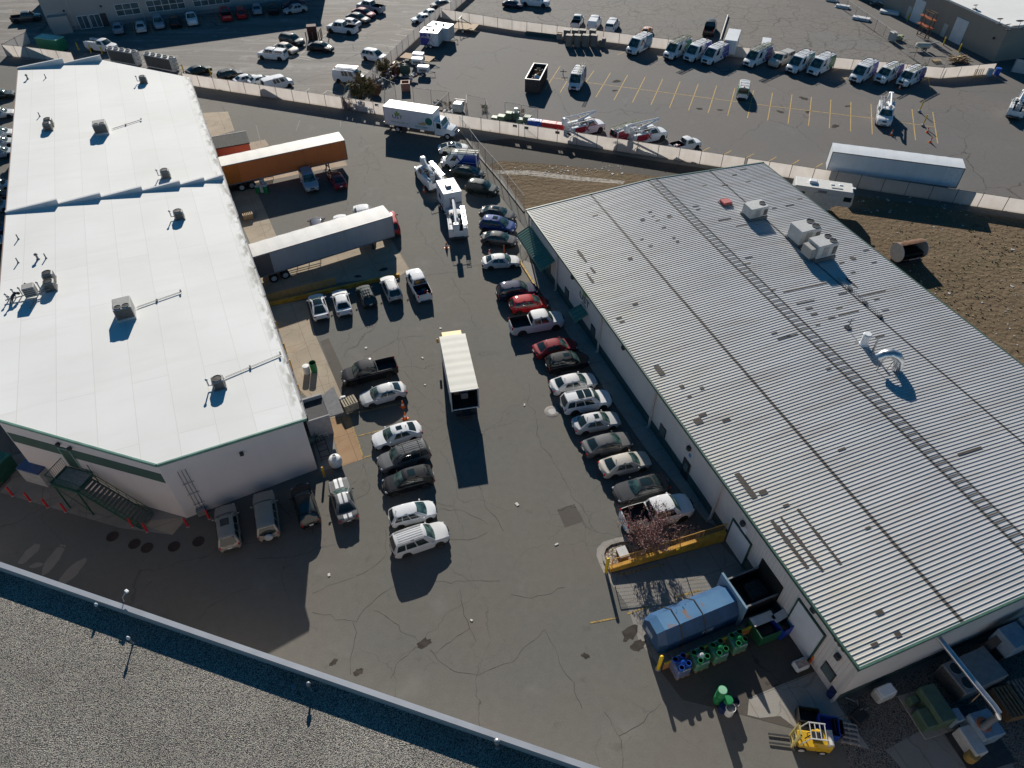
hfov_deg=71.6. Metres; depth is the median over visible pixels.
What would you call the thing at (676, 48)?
work van
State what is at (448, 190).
box truck
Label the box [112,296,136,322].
rooftop unit
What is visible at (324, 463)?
dock slab
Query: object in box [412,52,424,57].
generator trailer
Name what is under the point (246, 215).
wooden crate
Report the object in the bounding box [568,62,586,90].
work van
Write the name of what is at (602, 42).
steel cabinet
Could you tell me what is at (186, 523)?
bollard
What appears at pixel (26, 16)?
pickup truck
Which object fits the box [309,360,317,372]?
drum
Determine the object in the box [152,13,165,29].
parked suv
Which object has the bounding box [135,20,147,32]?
parked car
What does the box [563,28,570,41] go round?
steel cabinet
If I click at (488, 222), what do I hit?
parked car
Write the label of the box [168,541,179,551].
manhole cover
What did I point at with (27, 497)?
bollard
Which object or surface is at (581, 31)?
steel cabinet
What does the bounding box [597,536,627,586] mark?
planter apron
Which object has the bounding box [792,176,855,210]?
travel trailer
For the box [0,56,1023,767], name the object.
ground
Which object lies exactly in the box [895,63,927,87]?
work van
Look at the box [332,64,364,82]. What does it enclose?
work van
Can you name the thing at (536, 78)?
junk container
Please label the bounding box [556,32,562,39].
wooden crate
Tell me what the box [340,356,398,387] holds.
pickup truck
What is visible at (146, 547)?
manhole cover
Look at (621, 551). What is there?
utility box
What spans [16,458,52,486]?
storage cabinet
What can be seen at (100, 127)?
rooftop unit
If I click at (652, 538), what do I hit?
bare tree
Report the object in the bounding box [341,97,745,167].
screen fence
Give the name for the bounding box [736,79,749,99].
work van
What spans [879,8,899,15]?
panel stack
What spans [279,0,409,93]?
pale stall lines
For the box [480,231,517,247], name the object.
parked car
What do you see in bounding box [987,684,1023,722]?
wooden crate
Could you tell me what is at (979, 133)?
service lot
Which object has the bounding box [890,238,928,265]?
rusty tank
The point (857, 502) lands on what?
metal building
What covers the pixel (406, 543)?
parked suv
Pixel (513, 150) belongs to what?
drainage strip
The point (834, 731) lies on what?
black bin
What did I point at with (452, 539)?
pavement cracks
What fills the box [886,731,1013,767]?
cleared slab
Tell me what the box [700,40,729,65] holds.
work van
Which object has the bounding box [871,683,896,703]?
wrapped box
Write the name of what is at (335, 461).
gas tank
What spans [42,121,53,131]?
condenser unit
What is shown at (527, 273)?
yellow kerb
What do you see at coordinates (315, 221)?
parked car
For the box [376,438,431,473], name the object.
parked suv
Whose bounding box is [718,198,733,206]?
roof hatch
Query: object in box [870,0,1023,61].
tan building
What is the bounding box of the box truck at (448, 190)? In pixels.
[436,178,461,211]
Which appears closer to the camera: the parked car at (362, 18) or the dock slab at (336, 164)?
the dock slab at (336, 164)
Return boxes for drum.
[254,185,260,193]
[262,184,268,193]
[302,364,310,374]
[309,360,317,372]
[713,693,722,704]
[716,685,727,699]
[718,701,725,713]
[723,695,732,705]
[724,703,735,716]
[731,697,739,708]
[826,685,836,698]
[986,68,993,76]
[994,67,1001,75]
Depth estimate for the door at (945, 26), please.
132.13 m
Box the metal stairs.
[44,458,153,528]
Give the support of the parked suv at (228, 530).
on the ground at (500, 454)
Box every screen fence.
[1,44,73,61]
[2,31,30,45]
[181,72,342,108]
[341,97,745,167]
[342,0,464,101]
[441,8,997,77]
[746,158,1023,213]
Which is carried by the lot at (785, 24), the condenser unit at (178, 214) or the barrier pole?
the barrier pole
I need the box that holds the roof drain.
[279,680,284,685]
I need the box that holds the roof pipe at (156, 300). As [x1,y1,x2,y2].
[137,289,181,307]
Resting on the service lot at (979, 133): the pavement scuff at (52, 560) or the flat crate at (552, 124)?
the flat crate at (552, 124)
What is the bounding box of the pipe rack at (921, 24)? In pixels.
[916,9,938,38]
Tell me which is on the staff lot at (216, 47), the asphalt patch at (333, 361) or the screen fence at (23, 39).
the screen fence at (23, 39)
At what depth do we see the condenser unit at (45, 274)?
66.40 m
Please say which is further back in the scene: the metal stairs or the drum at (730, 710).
the metal stairs
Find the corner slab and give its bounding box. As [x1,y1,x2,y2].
[748,671,869,748]
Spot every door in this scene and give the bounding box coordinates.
[59,449,79,467]
[99,13,109,26]
[680,457,690,480]
[724,518,752,565]
[785,598,826,661]
[905,6,912,18]
[909,0,926,23]
[940,23,948,36]
[948,17,968,44]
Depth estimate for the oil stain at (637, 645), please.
49.60 m
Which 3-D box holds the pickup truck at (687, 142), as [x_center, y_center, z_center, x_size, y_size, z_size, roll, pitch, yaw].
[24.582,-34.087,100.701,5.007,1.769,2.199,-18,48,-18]
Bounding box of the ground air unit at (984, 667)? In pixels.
[933,646,1008,702]
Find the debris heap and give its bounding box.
[439,109,453,112]
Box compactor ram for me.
[728,566,777,618]
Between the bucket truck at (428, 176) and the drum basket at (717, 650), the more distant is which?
the bucket truck at (428, 176)
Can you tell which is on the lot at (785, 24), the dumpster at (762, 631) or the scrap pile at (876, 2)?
the scrap pile at (876, 2)
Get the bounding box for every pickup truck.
[9,10,41,23]
[83,35,118,51]
[185,10,198,25]
[218,6,232,21]
[257,47,288,60]
[326,19,358,35]
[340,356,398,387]
[352,204,371,213]
[356,0,385,13]
[405,268,432,301]
[508,308,564,336]
[520,0,549,7]
[570,14,583,27]
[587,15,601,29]
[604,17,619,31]
[619,492,694,533]
[668,135,701,149]
[702,19,716,36]
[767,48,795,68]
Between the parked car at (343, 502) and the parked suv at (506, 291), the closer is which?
the parked car at (343, 502)
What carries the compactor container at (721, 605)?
on the loading pad at (662, 586)
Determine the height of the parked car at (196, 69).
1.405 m
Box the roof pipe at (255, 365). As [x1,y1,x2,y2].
[224,352,280,378]
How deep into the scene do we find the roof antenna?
64.15 m
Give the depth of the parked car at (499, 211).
87.53 m
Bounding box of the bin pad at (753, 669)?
[660,633,814,728]
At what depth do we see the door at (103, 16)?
136.00 m
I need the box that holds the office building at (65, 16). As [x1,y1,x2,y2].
[38,0,311,34]
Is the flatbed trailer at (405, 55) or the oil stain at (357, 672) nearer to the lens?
the oil stain at (357, 672)
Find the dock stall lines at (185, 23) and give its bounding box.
[9,10,279,35]
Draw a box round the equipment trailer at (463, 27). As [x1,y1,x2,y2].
[454,16,478,32]
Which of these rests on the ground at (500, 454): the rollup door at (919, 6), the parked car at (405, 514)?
the parked car at (405, 514)
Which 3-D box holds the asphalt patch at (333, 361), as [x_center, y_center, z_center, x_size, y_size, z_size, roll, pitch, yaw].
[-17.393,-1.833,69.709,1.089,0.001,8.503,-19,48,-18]
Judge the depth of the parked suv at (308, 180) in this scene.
92.62 m
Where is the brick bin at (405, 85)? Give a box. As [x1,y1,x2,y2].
[400,80,409,91]
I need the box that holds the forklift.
[768,721,834,754]
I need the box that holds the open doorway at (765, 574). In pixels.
[755,558,783,607]
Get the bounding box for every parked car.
[0,89,14,98]
[0,107,13,117]
[0,127,11,137]
[0,136,11,146]
[0,146,10,157]
[0,179,7,189]
[0,188,6,199]
[0,221,3,233]
[112,22,124,34]
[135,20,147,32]
[184,65,212,74]
[232,73,254,82]
[246,74,266,84]
[252,3,262,14]
[268,3,278,14]
[272,42,298,54]
[281,0,304,8]
[283,3,307,14]
[306,294,329,321]
[307,41,334,53]
[307,217,324,225]
[327,171,346,190]
[328,477,358,525]
[330,289,352,317]
[332,214,345,219]
[342,17,361,27]
[345,12,370,24]
[351,7,375,18]
[355,285,377,308]
[359,381,407,407]
[371,420,422,449]
[388,499,436,528]
[411,13,429,23]
[418,8,435,14]
[430,0,449,8]
[438,141,468,155]
[450,164,485,178]
[479,205,515,220]
[479,214,516,234]
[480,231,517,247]
[481,253,520,270]
[502,0,523,8]
[508,294,548,315]
[532,337,577,359]
[548,371,597,395]
[570,410,620,435]
[580,430,632,458]
[597,450,651,479]
[612,472,670,504]
[641,26,652,31]
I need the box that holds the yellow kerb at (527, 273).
[521,262,538,290]
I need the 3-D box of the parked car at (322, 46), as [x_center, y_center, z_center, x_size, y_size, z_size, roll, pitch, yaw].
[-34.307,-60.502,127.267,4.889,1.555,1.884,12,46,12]
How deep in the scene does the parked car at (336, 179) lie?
92.87 m
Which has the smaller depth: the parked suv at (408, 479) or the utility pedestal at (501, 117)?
the parked suv at (408, 479)
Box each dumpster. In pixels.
[0,451,17,482]
[745,610,782,645]
[770,608,793,639]
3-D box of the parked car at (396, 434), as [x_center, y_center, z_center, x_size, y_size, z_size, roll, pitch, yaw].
[-10.160,4.362,62.426,4.537,1.523,2.108,-16,47,-15]
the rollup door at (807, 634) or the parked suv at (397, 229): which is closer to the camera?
the rollup door at (807, 634)
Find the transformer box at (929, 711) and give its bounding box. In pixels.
[897,683,958,739]
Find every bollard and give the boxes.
[5,487,14,496]
[23,492,31,501]
[40,498,49,507]
[59,503,67,512]
[141,523,148,532]
[182,518,189,527]
[603,558,609,573]
[655,655,663,671]
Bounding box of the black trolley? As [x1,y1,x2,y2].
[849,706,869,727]
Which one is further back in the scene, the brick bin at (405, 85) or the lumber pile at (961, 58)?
the lumber pile at (961, 58)
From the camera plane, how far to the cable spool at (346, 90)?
112.02 m
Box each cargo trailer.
[420,27,446,48]
[426,21,457,40]
[725,28,740,54]
[761,37,771,46]
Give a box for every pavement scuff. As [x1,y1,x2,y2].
[18,543,39,563]
[29,562,42,567]
[42,544,65,575]
[58,558,86,583]
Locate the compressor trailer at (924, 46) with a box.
[907,41,939,51]
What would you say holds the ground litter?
on the dirt field
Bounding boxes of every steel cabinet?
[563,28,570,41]
[565,33,572,47]
[572,28,578,41]
[573,33,580,47]
[579,28,586,41]
[582,33,589,47]
[589,28,595,41]
[590,33,597,47]
[599,37,605,47]
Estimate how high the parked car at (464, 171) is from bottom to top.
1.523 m
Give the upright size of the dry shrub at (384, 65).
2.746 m
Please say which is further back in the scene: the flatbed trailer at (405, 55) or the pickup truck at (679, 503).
the flatbed trailer at (405, 55)
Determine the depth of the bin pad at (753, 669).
48.12 m
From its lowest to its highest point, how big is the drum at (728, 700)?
0.975 m
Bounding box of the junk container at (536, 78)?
[525,63,547,93]
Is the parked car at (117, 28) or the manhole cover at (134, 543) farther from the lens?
the parked car at (117, 28)
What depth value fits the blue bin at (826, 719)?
45.53 m
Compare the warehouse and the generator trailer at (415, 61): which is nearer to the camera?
the warehouse
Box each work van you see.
[260,74,293,87]
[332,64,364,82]
[440,147,479,168]
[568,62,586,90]
[626,30,652,55]
[663,34,691,59]
[683,37,711,62]
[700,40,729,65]
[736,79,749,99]
[742,42,773,67]
[785,48,814,73]
[806,50,836,76]
[848,57,878,83]
[873,60,905,84]
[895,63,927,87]
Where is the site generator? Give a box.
[888,31,903,41]
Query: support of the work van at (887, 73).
on the service lot at (979, 133)
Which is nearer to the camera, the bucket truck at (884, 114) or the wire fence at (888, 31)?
the bucket truck at (884, 114)
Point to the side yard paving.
(899, 24)
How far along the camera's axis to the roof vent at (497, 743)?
38.42 m
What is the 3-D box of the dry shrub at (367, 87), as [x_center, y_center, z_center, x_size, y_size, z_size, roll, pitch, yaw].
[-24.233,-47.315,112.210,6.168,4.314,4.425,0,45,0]
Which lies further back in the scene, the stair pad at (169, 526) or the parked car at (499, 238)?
the parked car at (499, 238)
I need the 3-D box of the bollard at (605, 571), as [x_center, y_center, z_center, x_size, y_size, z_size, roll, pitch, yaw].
[7.106,13.540,52.999,0.416,1.900,0.416,0,45,0]
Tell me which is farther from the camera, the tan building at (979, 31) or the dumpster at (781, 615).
the tan building at (979, 31)
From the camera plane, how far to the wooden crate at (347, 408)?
65.08 m
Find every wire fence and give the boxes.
[372,73,395,95]
[412,87,449,111]
[460,117,524,211]
[466,94,487,118]
[507,102,537,124]
[833,0,944,65]
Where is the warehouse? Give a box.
[0,55,316,517]
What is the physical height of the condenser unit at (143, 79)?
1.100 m
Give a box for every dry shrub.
[340,70,376,98]
[375,56,390,74]
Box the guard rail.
[267,278,335,301]
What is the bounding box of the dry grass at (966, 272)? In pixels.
[879,217,1023,351]
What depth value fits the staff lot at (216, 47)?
132.22 m
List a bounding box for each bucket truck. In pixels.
[414,156,444,191]
[445,199,467,239]
[562,110,605,135]
[609,119,640,139]
[624,118,667,142]
[875,91,894,126]
[1005,89,1023,119]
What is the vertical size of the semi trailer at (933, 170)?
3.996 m
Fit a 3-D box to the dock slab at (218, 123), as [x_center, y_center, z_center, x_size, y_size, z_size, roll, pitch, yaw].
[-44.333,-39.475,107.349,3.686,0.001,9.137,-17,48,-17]
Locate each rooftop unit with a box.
[92,119,109,135]
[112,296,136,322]
[740,199,768,221]
[785,218,821,247]
[801,233,839,263]
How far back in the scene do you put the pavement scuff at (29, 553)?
54.79 m
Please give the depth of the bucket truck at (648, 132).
101.48 m
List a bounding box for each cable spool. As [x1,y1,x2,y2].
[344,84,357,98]
[372,83,380,95]
[391,66,399,76]
[400,63,409,75]
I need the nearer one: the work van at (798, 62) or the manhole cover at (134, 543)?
the manhole cover at (134, 543)
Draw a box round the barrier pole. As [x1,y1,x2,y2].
[719,14,728,39]
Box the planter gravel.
[604,525,702,565]
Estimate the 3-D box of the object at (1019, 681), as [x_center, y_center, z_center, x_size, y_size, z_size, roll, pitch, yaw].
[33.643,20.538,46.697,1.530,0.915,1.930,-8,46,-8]
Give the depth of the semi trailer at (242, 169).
93.14 m
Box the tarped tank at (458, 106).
[452,99,465,112]
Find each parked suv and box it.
[0,198,5,211]
[0,235,2,248]
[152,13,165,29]
[169,14,181,27]
[211,503,242,552]
[216,68,243,79]
[235,6,247,19]
[250,490,281,541]
[278,31,304,46]
[289,483,321,529]
[298,166,319,192]
[360,47,385,60]
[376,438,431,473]
[380,275,402,302]
[381,464,434,496]
[389,211,400,235]
[389,522,449,558]
[465,178,498,196]
[495,280,537,301]
[544,350,589,374]
[559,388,612,415]
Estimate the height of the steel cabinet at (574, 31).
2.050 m
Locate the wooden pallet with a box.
[841,722,860,745]
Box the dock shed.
[212,131,250,156]
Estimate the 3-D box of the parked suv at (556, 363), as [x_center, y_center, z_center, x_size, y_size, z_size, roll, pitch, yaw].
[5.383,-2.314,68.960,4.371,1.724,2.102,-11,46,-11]
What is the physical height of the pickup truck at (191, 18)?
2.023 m
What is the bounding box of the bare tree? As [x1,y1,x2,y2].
[618,499,690,555]
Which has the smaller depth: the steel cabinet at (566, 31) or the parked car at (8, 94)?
the parked car at (8, 94)
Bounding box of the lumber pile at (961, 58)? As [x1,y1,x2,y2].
[947,54,973,63]
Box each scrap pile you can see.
[338,395,347,408]
[375,76,386,86]
[383,71,397,79]
[392,60,404,66]
[401,72,417,81]
[845,690,875,711]
[870,1,883,5]
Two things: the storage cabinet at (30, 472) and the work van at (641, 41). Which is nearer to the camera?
the storage cabinet at (30, 472)
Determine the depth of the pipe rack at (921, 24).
131.09 m
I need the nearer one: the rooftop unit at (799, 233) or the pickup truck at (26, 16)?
the rooftop unit at (799, 233)
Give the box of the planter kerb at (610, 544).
[602,539,627,569]
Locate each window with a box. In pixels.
[76,15,91,28]
[88,14,103,27]
[114,2,141,15]
[145,0,185,12]
[192,0,230,6]
[564,286,568,298]
[590,323,595,337]
[659,423,666,438]
[820,660,836,682]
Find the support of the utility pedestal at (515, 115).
on the service lot at (979, 133)
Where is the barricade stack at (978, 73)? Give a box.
[973,69,983,77]
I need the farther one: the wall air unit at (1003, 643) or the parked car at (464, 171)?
the parked car at (464, 171)
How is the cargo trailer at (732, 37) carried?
on the lot at (785, 24)
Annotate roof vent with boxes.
[306,682,312,691]
[494,738,499,749]
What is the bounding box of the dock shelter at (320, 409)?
[302,386,343,436]
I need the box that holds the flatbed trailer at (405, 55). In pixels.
[400,52,438,62]
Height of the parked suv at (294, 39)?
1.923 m
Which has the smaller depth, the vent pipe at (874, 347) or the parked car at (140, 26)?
the vent pipe at (874, 347)
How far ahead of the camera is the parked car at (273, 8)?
140.65 m
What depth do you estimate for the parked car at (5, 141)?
101.25 m
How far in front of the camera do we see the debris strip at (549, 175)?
95.89 m
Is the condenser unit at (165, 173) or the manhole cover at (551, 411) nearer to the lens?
the manhole cover at (551, 411)
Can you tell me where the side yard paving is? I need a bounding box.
[789,0,1023,73]
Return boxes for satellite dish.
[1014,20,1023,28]
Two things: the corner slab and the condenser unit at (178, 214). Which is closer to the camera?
the corner slab
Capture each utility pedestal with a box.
[497,114,505,120]
[505,111,512,119]
[512,111,519,119]
[516,117,522,123]
[523,114,531,122]
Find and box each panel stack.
[835,3,849,8]
[852,15,870,21]
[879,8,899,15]
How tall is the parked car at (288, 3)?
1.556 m
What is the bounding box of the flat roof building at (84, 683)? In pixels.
[0,562,599,767]
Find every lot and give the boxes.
[0,0,452,108]
[353,18,1023,213]
[441,0,1018,77]
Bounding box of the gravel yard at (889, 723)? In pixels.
[838,639,1023,767]
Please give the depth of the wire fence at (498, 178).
95.59 m
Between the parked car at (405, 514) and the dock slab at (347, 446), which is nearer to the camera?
the parked car at (405, 514)
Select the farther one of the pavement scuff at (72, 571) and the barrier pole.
the barrier pole
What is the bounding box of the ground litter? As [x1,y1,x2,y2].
[512,166,1017,345]
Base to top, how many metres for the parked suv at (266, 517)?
1.788 m
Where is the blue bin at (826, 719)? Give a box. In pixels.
[815,714,840,741]
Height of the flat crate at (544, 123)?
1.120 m
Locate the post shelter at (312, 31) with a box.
[305,24,329,40]
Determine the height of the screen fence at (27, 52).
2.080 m
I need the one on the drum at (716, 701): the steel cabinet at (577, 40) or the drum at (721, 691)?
the drum at (721, 691)
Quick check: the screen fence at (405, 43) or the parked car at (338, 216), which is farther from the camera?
the screen fence at (405, 43)
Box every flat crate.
[527,118,535,125]
[534,119,541,126]
[541,120,549,127]
[548,121,556,128]
[556,122,563,131]
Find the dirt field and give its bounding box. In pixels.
[480,159,1023,364]
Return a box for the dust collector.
[944,704,1015,767]
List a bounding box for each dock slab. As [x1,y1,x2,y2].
[203,111,233,136]
[230,160,346,187]
[230,188,275,242]
[249,140,268,149]
[260,239,408,301]
[270,300,347,417]
[313,434,337,470]
[330,415,362,465]
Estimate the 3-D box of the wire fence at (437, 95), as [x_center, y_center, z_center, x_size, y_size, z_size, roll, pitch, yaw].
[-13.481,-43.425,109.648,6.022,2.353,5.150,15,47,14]
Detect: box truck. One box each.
[383,99,458,139]
[436,178,461,211]
[436,330,479,418]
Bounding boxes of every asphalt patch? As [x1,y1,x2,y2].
[320,338,348,393]
[557,504,582,526]
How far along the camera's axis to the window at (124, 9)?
136.32 m
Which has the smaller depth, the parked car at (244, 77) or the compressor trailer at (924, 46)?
the parked car at (244, 77)
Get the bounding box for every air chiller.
[106,46,144,65]
[143,51,181,71]
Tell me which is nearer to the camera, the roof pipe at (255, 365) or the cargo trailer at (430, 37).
the roof pipe at (255, 365)
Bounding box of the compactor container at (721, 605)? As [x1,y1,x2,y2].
[642,572,747,652]
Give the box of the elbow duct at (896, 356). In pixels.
[876,349,904,376]
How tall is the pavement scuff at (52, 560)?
0.001 m
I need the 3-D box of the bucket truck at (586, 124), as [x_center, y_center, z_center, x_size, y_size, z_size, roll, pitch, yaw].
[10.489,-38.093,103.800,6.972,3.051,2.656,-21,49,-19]
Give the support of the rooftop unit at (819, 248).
on the metal building at (857, 502)
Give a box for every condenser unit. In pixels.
[41,270,56,281]
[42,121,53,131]
[42,278,57,292]
[43,117,53,126]
[135,75,147,83]
[155,168,170,179]
[168,208,184,220]
[205,374,226,391]
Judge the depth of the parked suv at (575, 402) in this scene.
64.49 m
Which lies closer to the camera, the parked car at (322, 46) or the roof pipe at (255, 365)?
the roof pipe at (255, 365)
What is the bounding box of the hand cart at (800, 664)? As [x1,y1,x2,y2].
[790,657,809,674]
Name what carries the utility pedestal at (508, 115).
on the service lot at (979, 133)
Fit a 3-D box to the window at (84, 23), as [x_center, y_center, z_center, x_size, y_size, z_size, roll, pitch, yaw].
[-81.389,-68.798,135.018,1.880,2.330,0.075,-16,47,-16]
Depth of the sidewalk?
67.04 m
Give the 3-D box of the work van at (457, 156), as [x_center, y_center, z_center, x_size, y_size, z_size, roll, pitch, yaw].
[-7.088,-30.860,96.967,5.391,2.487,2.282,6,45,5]
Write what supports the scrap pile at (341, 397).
on the dock slab at (297, 332)
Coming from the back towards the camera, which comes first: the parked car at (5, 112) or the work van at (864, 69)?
the work van at (864, 69)
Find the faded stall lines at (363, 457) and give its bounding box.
[348,403,699,623]
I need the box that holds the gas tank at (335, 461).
[328,454,341,468]
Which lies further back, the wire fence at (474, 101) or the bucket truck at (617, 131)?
the wire fence at (474, 101)
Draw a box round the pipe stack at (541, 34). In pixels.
[525,31,556,37]
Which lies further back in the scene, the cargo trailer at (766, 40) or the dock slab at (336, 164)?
the cargo trailer at (766, 40)
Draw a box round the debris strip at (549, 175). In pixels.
[495,170,624,183]
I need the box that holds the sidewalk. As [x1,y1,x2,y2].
[520,259,716,525]
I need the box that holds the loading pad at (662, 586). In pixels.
[612,543,774,666]
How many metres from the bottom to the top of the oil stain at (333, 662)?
0.001 m
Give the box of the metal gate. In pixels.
[1011,58,1023,73]
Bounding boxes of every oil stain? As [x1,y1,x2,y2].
[329,658,337,665]
[353,668,362,675]
[417,637,431,648]
[581,652,589,658]
[622,624,637,641]
[630,639,645,650]
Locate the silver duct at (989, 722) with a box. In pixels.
[936,636,1001,730]
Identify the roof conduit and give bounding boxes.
[838,278,882,317]
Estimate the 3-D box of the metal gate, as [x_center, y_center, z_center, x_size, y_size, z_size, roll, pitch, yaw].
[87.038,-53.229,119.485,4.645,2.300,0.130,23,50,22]
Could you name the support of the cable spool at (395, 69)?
on the service lot at (979, 133)
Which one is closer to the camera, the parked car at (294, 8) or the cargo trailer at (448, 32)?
the cargo trailer at (448, 32)
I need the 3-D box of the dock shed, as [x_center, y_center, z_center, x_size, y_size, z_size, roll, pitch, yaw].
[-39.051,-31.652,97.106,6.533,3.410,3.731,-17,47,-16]
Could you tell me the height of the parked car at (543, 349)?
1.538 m
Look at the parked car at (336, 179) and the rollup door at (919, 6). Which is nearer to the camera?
the parked car at (336, 179)
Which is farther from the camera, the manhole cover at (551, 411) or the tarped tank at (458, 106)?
the tarped tank at (458, 106)
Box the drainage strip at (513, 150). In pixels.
[473,138,710,175]
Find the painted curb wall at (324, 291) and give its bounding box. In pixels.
[269,273,399,305]
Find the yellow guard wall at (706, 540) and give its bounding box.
[609,523,727,572]
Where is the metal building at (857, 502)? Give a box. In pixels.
[517,162,1023,702]
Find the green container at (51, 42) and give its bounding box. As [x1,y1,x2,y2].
[34,34,68,50]
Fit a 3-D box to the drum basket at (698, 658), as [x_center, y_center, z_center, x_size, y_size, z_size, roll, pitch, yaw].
[12.693,18.641,48.178,1.120,1.459,1.120,-15,47,-14]
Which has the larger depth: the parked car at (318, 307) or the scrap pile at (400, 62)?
the scrap pile at (400, 62)
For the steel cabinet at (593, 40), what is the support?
on the service lot at (979, 133)
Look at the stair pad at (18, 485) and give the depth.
58.09 m
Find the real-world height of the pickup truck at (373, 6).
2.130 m
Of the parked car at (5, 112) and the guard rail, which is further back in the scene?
the parked car at (5, 112)
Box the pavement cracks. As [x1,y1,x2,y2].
[146,137,653,767]
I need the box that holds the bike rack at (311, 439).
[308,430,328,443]
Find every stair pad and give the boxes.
[0,453,186,534]
[136,517,185,534]
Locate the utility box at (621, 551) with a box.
[616,545,628,561]
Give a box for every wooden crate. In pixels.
[241,210,253,220]
[341,395,358,412]
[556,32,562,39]
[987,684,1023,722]
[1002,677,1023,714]
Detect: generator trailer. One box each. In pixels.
[411,57,428,68]
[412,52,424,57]
[417,64,435,76]
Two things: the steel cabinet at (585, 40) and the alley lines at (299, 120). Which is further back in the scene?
the steel cabinet at (585, 40)
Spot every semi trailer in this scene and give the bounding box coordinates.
[218,132,347,190]
[249,205,394,282]
[826,142,965,188]
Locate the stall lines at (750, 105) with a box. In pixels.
[545,45,937,166]
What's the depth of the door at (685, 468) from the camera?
59.03 m
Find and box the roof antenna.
[844,319,854,329]
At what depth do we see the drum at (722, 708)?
46.07 m
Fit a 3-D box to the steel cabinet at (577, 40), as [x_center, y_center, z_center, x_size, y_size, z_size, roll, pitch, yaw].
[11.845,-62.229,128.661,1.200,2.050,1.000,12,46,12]
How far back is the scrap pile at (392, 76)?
118.67 m
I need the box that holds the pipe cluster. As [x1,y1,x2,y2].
[3,281,49,308]
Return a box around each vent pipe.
[858,331,872,346]
[870,339,878,352]
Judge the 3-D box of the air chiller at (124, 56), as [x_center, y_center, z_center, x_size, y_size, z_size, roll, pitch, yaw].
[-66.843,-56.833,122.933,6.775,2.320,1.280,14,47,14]
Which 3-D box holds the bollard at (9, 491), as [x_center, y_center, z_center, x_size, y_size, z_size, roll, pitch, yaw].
[-41.233,8.807,58.262,0.288,1.150,0.288,0,45,0]
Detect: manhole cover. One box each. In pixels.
[106,531,118,540]
[128,539,140,548]
[141,543,152,552]
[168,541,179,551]
[192,536,204,546]
[544,406,559,416]
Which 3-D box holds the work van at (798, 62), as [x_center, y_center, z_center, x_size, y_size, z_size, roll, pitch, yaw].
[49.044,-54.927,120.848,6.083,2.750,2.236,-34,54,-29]
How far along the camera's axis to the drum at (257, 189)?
92.42 m
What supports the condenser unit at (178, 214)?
on the warehouse
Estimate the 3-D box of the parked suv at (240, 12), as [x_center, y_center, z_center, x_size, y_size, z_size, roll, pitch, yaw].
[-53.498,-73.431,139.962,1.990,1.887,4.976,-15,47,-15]
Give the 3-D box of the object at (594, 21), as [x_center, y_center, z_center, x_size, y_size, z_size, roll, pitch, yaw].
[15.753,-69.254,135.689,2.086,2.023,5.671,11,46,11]
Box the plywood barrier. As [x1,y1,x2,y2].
[662,626,751,669]
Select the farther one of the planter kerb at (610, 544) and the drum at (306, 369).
the drum at (306, 369)
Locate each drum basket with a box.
[669,652,691,679]
[687,645,709,672]
[705,638,728,664]
[725,629,747,655]
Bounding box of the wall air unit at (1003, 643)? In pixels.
[975,616,1023,662]
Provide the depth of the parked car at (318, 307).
74.22 m
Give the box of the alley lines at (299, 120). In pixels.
[200,92,341,142]
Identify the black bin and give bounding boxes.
[795,706,820,726]
[831,719,844,738]
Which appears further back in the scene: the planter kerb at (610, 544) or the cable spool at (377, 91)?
the cable spool at (377, 91)
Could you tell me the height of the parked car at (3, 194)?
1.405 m
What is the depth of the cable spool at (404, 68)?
119.25 m

